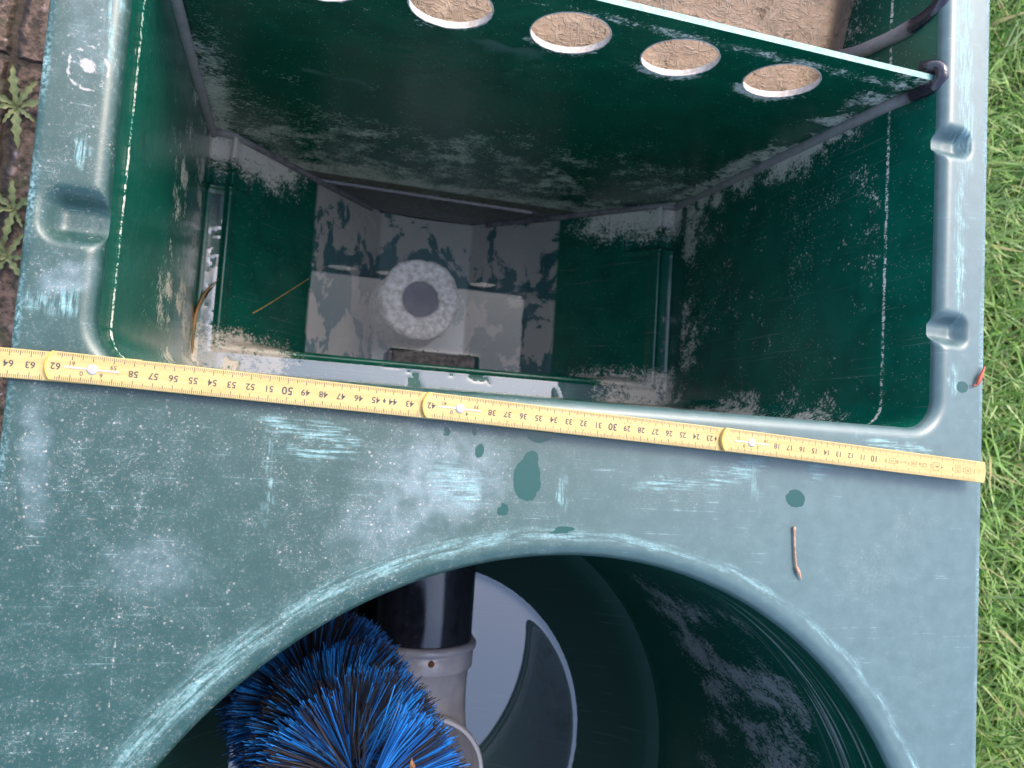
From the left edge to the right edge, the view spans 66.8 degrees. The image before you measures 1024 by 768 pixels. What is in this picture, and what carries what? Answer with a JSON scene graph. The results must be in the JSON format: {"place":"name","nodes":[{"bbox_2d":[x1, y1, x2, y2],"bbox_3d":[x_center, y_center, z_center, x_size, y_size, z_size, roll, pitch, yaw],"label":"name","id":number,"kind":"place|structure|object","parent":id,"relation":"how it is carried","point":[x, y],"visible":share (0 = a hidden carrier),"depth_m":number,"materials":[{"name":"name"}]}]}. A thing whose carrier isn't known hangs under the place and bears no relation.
{"place":"outdoors","nodes":[
{"label":"outdoors","id":0,"kind":"place"},
{"bbox_2d":[0,0,49,440],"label":"pavement","id":1,"kind":"structure","parent":0,"point":[23,26],"depth_m":0.81,"materials":[{"name":"brown soil"}]},
{"bbox_2d":[0,233,23,274],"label":"weed","id":2,"kind":"object","parent":1,"relation":"on","point":[7,256],"visible":0.75,"depth_m":0.80,"materials":[{"name":"green plant"}]},
{"bbox_2d":[0,177,27,247],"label":"weed","id":3,"kind":"object","parent":1,"relation":"on","point":[12,207],"visible":0.77,"depth_m":0.80,"materials":[{"name":"green plant"}]},
{"bbox_2d":[0,63,39,151],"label":"weed","id":4,"kind":"object","parent":1,"relation":"on","point":[16,104],"visible":0.93,"depth_m":0.81,"materials":[{"name":"green plant"}]},
{"bbox_2d":[975,0,1023,767],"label":"grass","id":5,"kind":"structure","parent":0,"point":[1000,708],"depth_m":1.09,"materials":[{"name":"green plant"}]},
{"label":"terrain","id":6,"kind":"structure","parent":0,"visible":0},
{"bbox_2d":[0,0,989,767],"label":"filter tank","id":7,"kind":"object","parent":6,"relation":"on","point":[766,216],"visible":0.94,"depth_m":0.61,"materials":[{"name":"plastic"}]},
{"bbox_2d":[191,278,219,352],"bbox_3d":[-0.330,-0.074,0.822,0.013,0.006,0.085,18,82,-15],"label":"grass stalk","id":8,"kind":"object","parent":7,"relation":"on","point":[199,303],"depth_m":0.82,"materials":[{"name":"brown plant"}]},
{"bbox_2d":[252,278,309,313],"bbox_3d":[-0.274,-0.107,0.930,0.087,0.077,0.002,-42,99,-15],"label":"straw","id":9,"kind":"object","parent":7,"relation":"on","point":[278,297],"visible":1,"depth_m":0.92,"materials":[{"name":"brown plant"}]},
{"bbox_2d":[214,607,469,767],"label":"filter brush","id":10,"kind":"object","parent":7,"relation":"in","point":[333,693],"visible":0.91,"depth_m":0.65,"materials":[{"name":"plastic"}]},
{"bbox_2d":[410,758,414,767],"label":"leaf fragment","id":11,"kind":"object","parent":10,"relation":"on","point":[412,764],"visible":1,"depth_m":0.58,"materials":[{"name":"orange plant"}]},
{"bbox_2d":[370,565,482,767],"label":"inlet pipe","id":12,"kind":"object","parent":7,"relation":"attached to","point":[426,624],"visible":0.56,"depth_m":0.87,"materials":[{"name":"black plastic"}]},
{"bbox_2d":[0,347,985,482],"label":"folding ruler","id":13,"kind":"object","parent":7,"relation":"on","point":[60,366],"visible":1,"depth_m":0.46,"materials":[{"name":"yellow paint"}]},
{"bbox_2d":[793,527,801,580],"bbox_3d":[0.198,0.118,0.538,0.009,0.003,0.037,5,86,-17],"label":"twig","id":14,"kind":"object","parent":7,"relation":"on","point":[795,559],"visible":1,"depth_m":0.54,"materials":[{"name":"beige wood"}]},
{"bbox_2d":[972,365,985,386],"bbox_3d":[0.356,-0.006,0.592,0.012,0.003,0.017,5,86,-17],"label":"red leaf","id":15,"kind":"object","parent":7,"relation":"on","point":[979,378],"visible":1,"depth_m":0.59,"materials":[{"name":"plant"}]}
]}

